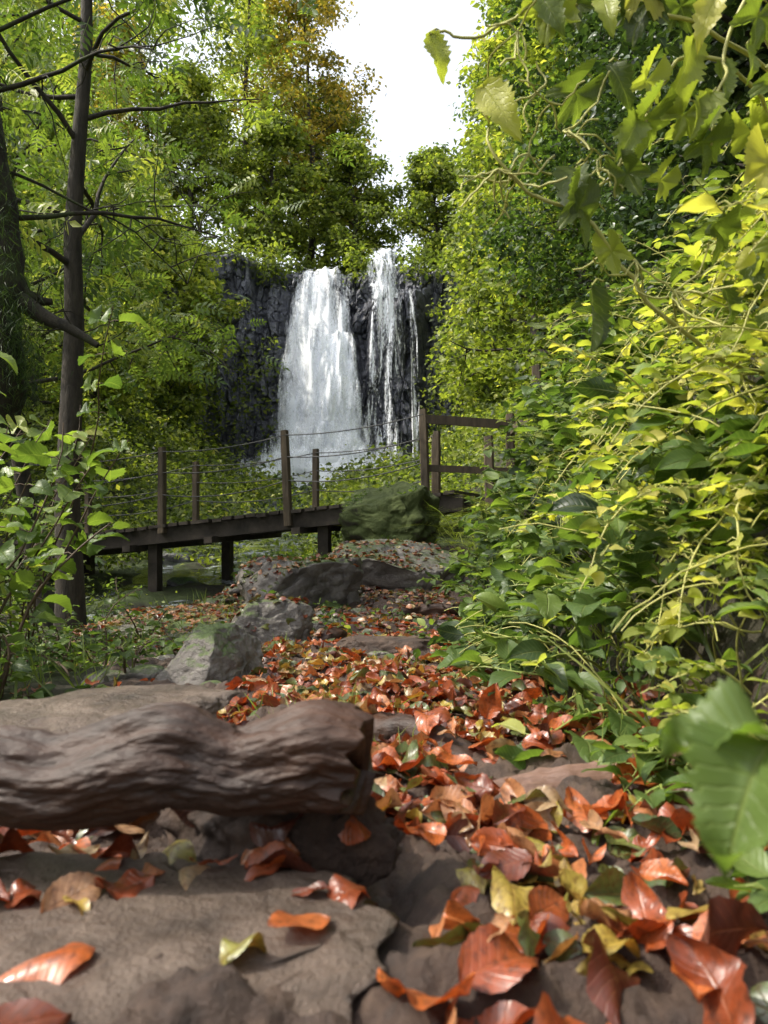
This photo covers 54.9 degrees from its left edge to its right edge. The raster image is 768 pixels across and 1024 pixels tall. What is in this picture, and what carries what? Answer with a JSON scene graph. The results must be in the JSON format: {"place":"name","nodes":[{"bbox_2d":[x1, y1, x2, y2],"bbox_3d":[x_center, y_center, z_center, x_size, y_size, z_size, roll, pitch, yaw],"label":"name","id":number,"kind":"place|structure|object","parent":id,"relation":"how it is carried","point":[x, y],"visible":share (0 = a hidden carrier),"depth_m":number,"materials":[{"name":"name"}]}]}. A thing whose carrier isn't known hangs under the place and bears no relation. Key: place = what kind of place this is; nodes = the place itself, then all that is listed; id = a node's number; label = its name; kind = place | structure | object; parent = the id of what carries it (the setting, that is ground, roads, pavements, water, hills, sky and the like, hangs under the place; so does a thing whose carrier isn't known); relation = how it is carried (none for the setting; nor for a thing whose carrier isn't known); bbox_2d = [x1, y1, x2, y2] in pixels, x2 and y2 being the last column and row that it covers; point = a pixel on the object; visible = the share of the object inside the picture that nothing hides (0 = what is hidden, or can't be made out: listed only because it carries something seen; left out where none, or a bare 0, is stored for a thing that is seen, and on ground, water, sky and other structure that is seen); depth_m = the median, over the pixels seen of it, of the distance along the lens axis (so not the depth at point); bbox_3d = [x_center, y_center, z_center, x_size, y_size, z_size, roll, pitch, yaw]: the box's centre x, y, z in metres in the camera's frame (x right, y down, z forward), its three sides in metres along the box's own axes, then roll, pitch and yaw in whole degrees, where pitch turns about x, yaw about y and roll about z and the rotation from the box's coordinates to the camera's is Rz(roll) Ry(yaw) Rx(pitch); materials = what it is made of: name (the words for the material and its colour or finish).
{"place":"outdoors","nodes":[
{"label":"outdoors","id":0,"kind":"place"},
{"bbox_2d":[2,494,324,649],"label":"stream","id":1,"kind":"structure","parent":0,"point":[208,577],"depth_m":10.50,"materials":[{"name":"liquid"}]},
{"bbox_2d":[24,0,501,276],"label":"sky","id":2,"kind":"structure","parent":0,"point":[414,113],"materials":[{"name":"white"}]},
{"bbox_2d":[102,251,474,467],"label":"cliff","id":3,"kind":"structure","parent":0,"point":[276,302],"depth_m":37.90,"materials":[{"name":"grey stone"}]},
{"bbox_2d":[98,217,512,469],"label":"cliff vegetation","id":4,"kind":"object","parent":3,"relation":"on","point":[274,264],"visible":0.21,"depth_m":36.95,"materials":[{"name":"green plant"}]},
{"bbox_2d":[238,248,419,490],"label":"waterfall","id":5,"kind":"structure","parent":3,"relation":"on","point":[321,397],"depth_m":35.67,"materials":[{"name":"liquid"}]},
{"bbox_2d":[0,544,767,1023],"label":"path","id":6,"kind":"structure","parent":0,"point":[418,884],"depth_m":0.48,"materials":[{"name":"rock"},{"name":"dead leaves"}]},
{"bbox_2d":[0,684,239,733],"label":"stone slab","id":7,"kind":"structure","parent":6,"relation":"on","point":[67,712],"depth_m":0.87,"materials":[{"name":"grey stone"}]},
{"bbox_2d":[0,699,388,830],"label":"fallen log","id":8,"kind":"object","parent":6,"relation":"on","point":[303,756],"visible":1,"depth_m":0.53,"materials":[{"name":"brown wood"}]},
{"bbox_2d":[0,851,399,1023],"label":"stone slab","id":9,"kind":"structure","parent":6,"relation":"on","point":[128,939],"depth_m":0.47,"materials":[{"name":"grey stone"}]},
{"bbox_2d":[0,981,28,1004],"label":"fallen leaf","id":10,"kind":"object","parent":9,"relation":"on","point":[9,992],"depth_m":0.42,"materials":[{"name":"brown plant"}]},
{"bbox_2d":[162,865,367,976],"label":"stone slab","id":11,"kind":"structure","parent":9,"relation":"on","point":[307,942],"depth_m":0.50,"materials":[{"name":"grey stone"}]},
{"bbox_2d":[156,808,292,868],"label":"rock","id":12,"kind":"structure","parent":6,"relation":"on","point":[214,837],"depth_m":0.60,"materials":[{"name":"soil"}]},
{"bbox_2d":[307,627,347,645],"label":"rock","id":13,"kind":"object","parent":6,"relation":"on","point":[337,632],"visible":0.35,"depth_m":2.56,"materials":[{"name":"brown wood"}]},
{"bbox_2d":[287,796,405,887],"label":"boulder","id":14,"kind":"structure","parent":6,"relation":"on","point":[315,839],"depth_m":0.58,"materials":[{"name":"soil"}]},
{"bbox_2d":[371,896,394,912],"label":"stone slab","id":15,"kind":"structure","parent":6,"relation":"on","point":[385,902],"depth_m":0.61,"materials":[{"name":"grey stone"}]},
{"bbox_2d":[0,538,767,1023],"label":"fallen leaves","id":16,"kind":"object","parent":6,"relation":"on","point":[514,940],"visible":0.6,"depth_m":0.59,"materials":[{"name":"orange plant"}]},
{"bbox_2d":[371,711,477,756],"bbox_3d":[0.047,0.368,1.119,0.355,0.119,0.077,0,0,39],"label":"tree root","id":17,"kind":"object","parent":6,"relation":"on","point":[387,725],"visible":0.24,"depth_m":1.10,"materials":[{"name":"brown wood"}]},
{"bbox_2d":[427,362,767,769],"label":"broadleaf plant","id":18,"kind":"object","parent":6,"relation":"on","point":[525,652],"visible":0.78,"depth_m":1.16,"materials":[{"name":"green plant"}]},
{"bbox_2d":[438,179,767,734],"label":"dry grass stalks","id":19,"kind":"object","parent":6,"relation":"on","point":[713,630],"visible":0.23,"depth_m":1.10,"materials":[{"name":"plant"}]},
{"bbox_2d":[479,301,767,726],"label":"long grass","id":20,"kind":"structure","parent":6,"relation":"on","point":[676,647],"depth_m":1.21,"materials":[{"name":"green plant"}]},
{"bbox_2d":[581,564,767,912],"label":"broadleaf plant","id":21,"kind":"object","parent":6,"relation":"on","point":[754,862],"visible":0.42,"depth_m":0.79,"materials":[{"name":"green plant"}]},
{"bbox_2d":[0,312,767,844],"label":"ground","id":22,"kind":"structure","parent":0,"point":[754,644],"depth_m":1.69,"materials":[{"name":"green plant"}]},
{"bbox_2d":[22,266,61,379],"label":"ash tree","id":23,"kind":"object","parent":22,"relation":"on","point":[56,358],"visible":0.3,"depth_m":5.17,"materials":[{"name":"green plant"}]},
{"bbox_2d":[2,92,104,442],"bbox_3d":[-7.417,-4.013,13.415,5.026,7.490,4.824,0,0,-34],"label":"ash tree","id":24,"kind":"object","parent":22,"relation":"on","point":[40,420],"visible":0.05,"depth_m":13.15,"materials":[{"name":"green plant"}]},
{"bbox_2d":[4,609,110,641],"bbox_3d":[-2.224,0.992,5.680,1.565,0.509,1.971,0,0,20],"label":"bramble","id":25,"kind":"object","parent":22,"relation":"on","point":[103,611],"visible":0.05,"depth_m":5.97,"materials":[{"name":"green plant"}]},
{"bbox_2d":[0,351,128,667],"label":"hazel shrub","id":26,"kind":"object","parent":22,"relation":"on","point":[29,451],"visible":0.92,"depth_m":2.06,"materials":[{"name":"green plant"}]},
{"bbox_2d":[0,506,129,697],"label":"hazel shrub","id":27,"kind":"object","parent":22,"relation":"on","point":[20,582],"visible":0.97,"depth_m":1.67,"materials":[{"name":"green plant"}]},
{"bbox_2d":[0,567,142,655],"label":"bramble","id":28,"kind":"object","parent":22,"relation":"on","point":[17,601],"visible":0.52,"depth_m":3.60,"materials":[{"name":"green plant"}]},
{"bbox_2d":[0,303,149,651],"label":"hazel shrub","id":29,"kind":"object","parent":22,"relation":"on","point":[115,382],"visible":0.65,"depth_m":2.77,"materials":[{"name":"green plant"}]},
{"bbox_2d":[23,0,161,224],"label":"beech tree","id":30,"kind":"object","parent":22,"relation":"on","point":[75,28],"depth_m":47.51,"materials":[{"name":"green plant"}]},
{"bbox_2d":[6,56,181,436],"bbox_3d":[-8.279,-6.154,18.483,5.980,9.553,6.077,0,0,-34],"label":"ash tree","id":31,"kind":"object","parent":22,"relation":"on","point":[85,418],"visible":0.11,"depth_m":18.09,"materials":[{"name":"green plant"}]},
{"bbox_2d":[0,0,192,281],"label":"ash tree","id":32,"kind":"object","parent":22,"relation":"on","point":[101,98],"visible":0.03,"depth_m":30.71,"materials":[{"name":"green plant"}]},
{"bbox_2d":[27,130,191,422],"bbox_3d":[-9.883,-7.642,25.263,7.197,10.687,7.249,0,0,-35],"label":"ash tree","id":33,"kind":"object","parent":22,"relation":"on","point":[122,396],"visible":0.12,"depth_m":24.79,"materials":[{"name":"green plant"}]},
{"bbox_2d":[0,608,226,700],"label":"nettle plant","id":34,"kind":"object","parent":22,"relation":"on","point":[20,666],"visible":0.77,"depth_m":2.27,"materials":[{"name":"green plant"}]},
{"bbox_2d":[21,1,213,199],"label":"beech tree","id":35,"kind":"object","parent":22,"relation":"on","point":[119,54],"visible":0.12,"depth_m":41.64,"materials":[{"name":"green plant"}]},
{"bbox_2d":[0,0,248,519],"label":"mossy tree","id":36,"kind":"object","parent":22,"relation":"on","point":[18,297],"visible":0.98,"depth_m":2.98,"materials":[{"name":"brown plant"}]},
{"bbox_2d":[53,605,230,643],"bbox_3d":[-0.989,0.669,3.828,1.618,0.323,1.312,0,0,0],"label":"boulder","id":37,"kind":"object","parent":22,"relation":"on","point":[122,627],"visible":0.09,"depth_m":3.46,"materials":[{"name":"grey stone"}]},
{"bbox_2d":[0,0,306,628],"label":"ash tree","id":38,"kind":"object","parent":22,"relation":"on","point":[32,116],"visible":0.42,"depth_m":6.37,"materials":[{"name":"green plant"}]},
{"bbox_2d":[55,0,252,216],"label":"beech tree","id":39,"kind":"object","parent":22,"relation":"on","point":[167,34],"visible":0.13,"depth_m":44.59,"materials":[{"name":"green plant"}]},
{"bbox_2d":[89,212,261,430],"bbox_3d":[-10.378,-8.252,33.162,8.638,10.998,6.154,0,0,29],"label":"ash tree","id":40,"kind":"object","parent":22,"relation":"on","point":[203,279],"visible":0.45,"depth_m":32.33,"materials":[{"name":"green plant"}]},
{"bbox_2d":[161,631,190,641],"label":"boulder","id":41,"kind":"object","parent":22,"relation":"on","point":[186,635],"visible":0.02,"depth_m":2.95,"materials":[{"name":"grey stone"}]},
{"bbox_2d":[0,0,354,636],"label":"ash tree","id":42,"kind":"object","parent":22,"relation":"on","point":[76,296],"visible":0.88,"depth_m":4.02,"materials":[{"name":"green plant"}]},
{"bbox_2d":[114,49,254,251],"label":"beech tree","id":43,"kind":"object","parent":22,"relation":"on","point":[204,86],"visible":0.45,"depth_m":42.77,"materials":[{"name":"green plant"}]},
{"bbox_2d":[50,471,336,586],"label":"stream rocks","id":44,"kind":"object","parent":22,"relation":"on","point":[176,581],"visible":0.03,"depth_m":11.45,"materials":[{"name":"stone"}]},
{"bbox_2d":[155,622,263,684],"bbox_3d":[-0.412,0.374,1.749,0.298,0.220,0.185,0,0,-44],"label":"boulder","id":45,"kind":"object","parent":22,"relation":"on","point":[220,652],"visible":0.47,"depth_m":1.69,"materials":[{"name":"grey stone"}]},
{"bbox_2d":[1,482,450,674],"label":"rock plants","id":46,"kind":"object","parent":22,"relation":"on","point":[417,651],"visible":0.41,"depth_m":3.23,"materials":[{"name":"green plant"}]},
{"bbox_2d":[0,408,484,591],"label":"wooden footbridge","id":47,"kind":"object","parent":22,"relation":"on","point":[225,531],"visible":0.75,"depth_m":8.36,"materials":[{"name":"brown wood"}]},
{"bbox_2d":[156,0,333,253],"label":"beech tree","id":48,"kind":"object","parent":22,"relation":"on","point":[265,44],"visible":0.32,"depth_m":46.12,"materials":[{"name":"green plant"}]},
{"bbox_2d":[177,0,321,264],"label":"beech tree","id":49,"kind":"object","parent":22,"relation":"on","point":[231,92],"visible":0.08,"depth_m":53.11,"materials":[{"name":"green plant"}]},
{"bbox_2d":[229,596,313,641],"bbox_3d":[-0.479,0.481,2.849,0.416,0.309,0.274,0,0,0],"label":"boulder","id":50,"kind":"object","parent":22,"relation":"on","point":[258,613],"visible":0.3,"depth_m":2.78,"materials":[{"name":"grey stone"}]},
{"bbox_2d":[214,102,346,275],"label":"beech tree","id":51,"kind":"object","parent":22,"relation":"on","point":[269,140],"visible":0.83,"depth_m":42.26,"materials":[{"name":"green plant"}]},
{"bbox_2d":[92,473,505,556],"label":"ferns","id":52,"kind":"object","parent":22,"relation":"on","point":[441,532],"visible":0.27,"depth_m":6.49,"materials":[{"name":"green plant"}]},
{"bbox_2d":[235,556,363,606],"bbox_3d":[-0.574,0.564,4.537,0.754,0.609,0.775,0,0,-29],"label":"boulder","id":53,"kind":"object","parent":22,"relation":"on","point":[338,580],"visible":0.4,"depth_m":4.25,"materials":[{"name":"grey stone"}]},
{"bbox_2d":[228,0,386,272],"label":"beech tree","id":54,"kind":"object","parent":22,"relation":"on","point":[325,9],"visible":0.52,"depth_m":45.88,"materials":[{"name":"green plant"}]},
{"bbox_2d":[312,616,368,629],"bbox_3d":[-0.213,0.550,3.262,0.306,0.175,0.264,0,0,0],"label":"boulder","id":55,"kind":"object","parent":22,"relation":"on","point":[317,625],"visible":0.16,"depth_m":3.21,"materials":[{"name":"grey stone"}]},
{"bbox_2d":[279,77,407,277],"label":"beech tree","id":56,"kind":"object","parent":22,"relation":"on","point":[319,148],"visible":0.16,"depth_m":48.63,"materials":[{"name":"green plant"}]},
{"bbox_2d":[0,304,698,645],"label":"undergrowth","id":57,"kind":"object","parent":22,"relation":"on","point":[457,444],"visible":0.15,"depth_m":18.90,"materials":[{"name":"green plant"}]},
{"bbox_2d":[80,586,619,822],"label":"path stones","id":58,"kind":"object","parent":22,"relation":"on","point":[148,671],"visible":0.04,"depth_m":2.00,"materials":[{"name":"grey stone"}]},
{"bbox_2d":[298,131,414,275],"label":"beech tree","id":59,"kind":"object","parent":22,"relation":"on","point":[335,230],"visible":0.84,"depth_m":43.22,"materials":[{"name":"green plant"}]},
{"bbox_2d":[0,291,767,783],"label":"grass","id":60,"kind":"structure","parent":22,"relation":"on","point":[704,639],"depth_m":1.65,"materials":[{"name":"green plant"}]},
{"bbox_2d":[338,481,439,543],"bbox_3d":[0.046,0.093,6.531,0.895,0.752,0.916,0,0,0],"label":"mossy boulder","id":61,"kind":"object","parent":22,"relation":"on","point":[384,511],"visible":0.68,"depth_m":6.23,"materials":[{"name":"green stone"}]},
{"bbox_2d":[335,635,445,653],"bbox_3d":[0.050,0.455,2.344,0.431,0.127,0.202,0,0,0],"label":"boulder","id":62,"kind":"object","parent":22,"relation":"on","point":[368,644],"visible":0.25,"depth_m":2.28,"materials":[{"name":"stone"}]},
{"bbox_2d":[328,539,464,590],"bbox_3d":[0.041,0.505,5.288,1.083,0.608,0.795,0,0,0],"label":"boulder","id":63,"kind":"object","parent":22,"relation":"on","point":[389,575],"visible":0.35,"depth_m":5.02,"materials":[{"name":"grey stone"}]},
{"bbox_2d":[381,603,458,615],"bbox_3d":[0.164,0.535,3.850,0.528,0.123,0.134,0,0,0],"label":"tree root","id":64,"kind":"object","parent":22,"relation":"on","point":[424,609],"visible":0.47,"depth_m":3.83,"materials":[{"name":"brown wood"}]},
{"bbox_2d":[379,142,469,272],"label":"beech tree","id":65,"kind":"object","parent":22,"relation":"on","point":[429,184],"visible":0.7,"depth_m":42.20,"materials":[{"name":"green plant"}]},
{"bbox_2d":[424,618,459,630],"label":"boulder","id":66,"kind":"object","parent":22,"relation":"on","point":[439,622],"visible":0.2,"depth_m":3.07,"materials":[{"name":"grey stone"}]},
{"bbox_2d":[435,77,490,184],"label":"beech tree","id":67,"kind":"object","parent":22,"relation":"on","point":[463,114],"visible":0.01,"depth_m":43.86,"materials":[{"name":"green plant"}]},
{"bbox_2d":[423,365,541,520],"bbox_3d":[1.072,-0.660,7.535,1.326,1.529,0.565,0,0,18],"label":"wooden fence","id":68,"kind":"object","parent":22,"relation":"on","point":[436,468],"visible":0.37,"depth_m":7.59,"materials":[{"name":"brown wood"}]},
{"bbox_2d":[428,41,556,435],"bbox_3d":[6.824,-12.252,32.024,9.577,18.846,10.239,0,0,0],"label":"hazel tree","id":69,"kind":"object","parent":22,"relation":"on","point":[448,337],"depth_m":32.18,"materials":[{"name":"green plant"}]},
{"bbox_2d":[423,0,578,417],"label":"hazel tree","id":70,"kind":"object","parent":22,"relation":"on","point":[491,44],"visible":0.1,"depth_m":24.59,"materials":[{"name":"green plant"}]},
{"bbox_2d":[428,0,636,415],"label":"hazel tree","id":71,"kind":"object","parent":22,"relation":"on","point":[484,165],"visible":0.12,"depth_m":19.05,"materials":[{"name":"green plant"}]},
{"bbox_2d":[412,7,679,408],"bbox_3d":[3.910,-6.639,14.274,5.785,10.315,4.926,0,0,-18],"label":"hazel tree","id":72,"kind":"object","parent":22,"relation":"on","point":[511,361],"visible":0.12,"depth_m":14.27,"materials":[{"name":"green plant"}]},
{"bbox_2d":[417,315,681,616],"bbox_3d":[0.642,-0.151,2.917,0.931,1.211,2.032,0,0,-4],"label":"broadleaf plant","id":73,"kind":"object","parent":22,"relation":"on","point":[558,395],"visible":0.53,"depth_m":2.66,"materials":[{"name":"green plant"}]},
{"bbox_2d":[435,304,680,579],"bbox_3d":[1.033,-0.264,4.883,1.260,1.527,2.955,0,0,0],"label":"bramble","id":74,"kind":"object","parent":22,"relation":"on","point":[479,444],"visible":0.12,"depth_m":4.72,"materials":[{"name":"green plant"}]},
{"bbox_2d":[457,0,677,367],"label":"ivy clad tree","id":75,"kind":"object","parent":22,"relation":"on","point":[550,146],"visible":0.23,"depth_m":10.16,"materials":[{"name":"green plant"}]},
{"bbox_2d":[493,752,683,796],"bbox_3d":[0.299,0.353,0.902,0.406,0.118,0.112,0,0,-13],"label":"log step","id":76,"kind":"object","parent":22,"relation":"on","point":[554,777],"visible":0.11,"depth_m":0.88,"materials":[{"name":"brown wood"}]},
{"bbox_2d":[423,0,767,381],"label":"hop vine","id":77,"kind":"object","parent":22,"relation":"on","point":[579,191],"visible":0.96,"depth_m":0.97,"materials":[{"name":"plant"}]},
{"bbox_2d":[444,248,767,704],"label":"bank groundcover","id":78,"kind":"object","parent":22,"relation":"on","point":[620,683],"visible":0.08,"depth_m":2.38,"materials":[{"name":"green plant"}]},
{"bbox_2d":[564,0,669,69],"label":"ivy clad tree","id":79,"kind":"object","parent":22,"relation":"on","point":[566,63],"visible":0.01,"depth_m":7.37,"materials":[{"name":"green plant"}]},
{"bbox_2d":[536,0,709,349],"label":"ivy clad tree","id":80,"kind":"object","parent":22,"relation":"on","point":[619,220],"visible":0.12,"depth_m":6.86,"materials":[{"name":"green plant"}]},
{"bbox_2d":[504,101,767,665],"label":"bank vine","id":81,"kind":"object","parent":22,"relation":"on","point":[745,340],"visible":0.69,"depth_m":1.05,"materials":[{"name":"plant"}]},
{"bbox_2d":[516,95,767,525],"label":"bank vine","id":82,"kind":"object","parent":22,"relation":"on","point":[582,309],"visible":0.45,"depth_m":1.75,"materials":[{"name":"plant"}]},
{"bbox_2d":[518,168,766,405],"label":"bank vine","id":83,"kind":"object","parent":22,"relation":"on","point":[657,245],"visible":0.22,"depth_m":2.25,"materials":[{"name":"plant"}]},
{"bbox_2d":[617,94,692,167],"bbox_3d":[3.384,-4.944,4.456,3.929,7.043,3.739,0,0,-38],"label":"ivy clad tree","id":84,"kind":"object","parent":22,"relation":"on","point":[619,107],"visible":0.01,"depth_m":5.10,"materials":[{"name":"green plant"}]},
{"bbox_2d":[583,17,742,331],"bbox_3d":[2.558,-3.117,4.806,2.641,5.523,3.176,0,0,0],"label":"ivy clad tree","id":85,"kind":"object","parent":22,"relation":"on","point":[639,52],"visible":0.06,"depth_m":5.03,"materials":[{"name":"green plant"}]},
{"bbox_2d":[622,382,767,739],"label":"bank vine","id":86,"kind":"object","parent":22,"relation":"on","point":[672,633],"visible":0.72,"depth_m":0.88,"materials":[{"name":"plant"}]},
{"bbox_2d":[631,0,767,307],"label":"ivy clad tree","id":87,"kind":"object","parent":22,"relation":"on","point":[728,161],"visible":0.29,"depth_m":2.49,"materials":[{"name":"green plant"}]},
{"bbox_2d":[632,3,767,272],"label":"ivy clad tree","id":88,"kind":"object","parent":22,"relation":"on","point":[642,91],"visible":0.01,"depth_m":3.45,"materials":[{"name":"green plant"}]},
{"bbox_2d":[661,676,767,880],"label":"nettle sprig","id":89,"kind":"object","parent":22,"relation":"on","point":[724,755],"visible":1,"depth_m":0.31,"materials":[{"name":"green plant"}]},
{"bbox_2d":[700,100,766,305],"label":"ivy clad tree","id":90,"kind":"object","parent":22,"relation":"on","point":[739,106],"visible":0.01,"depth_m":2.46,"materials":[{"name":"green plant"}]}
]}

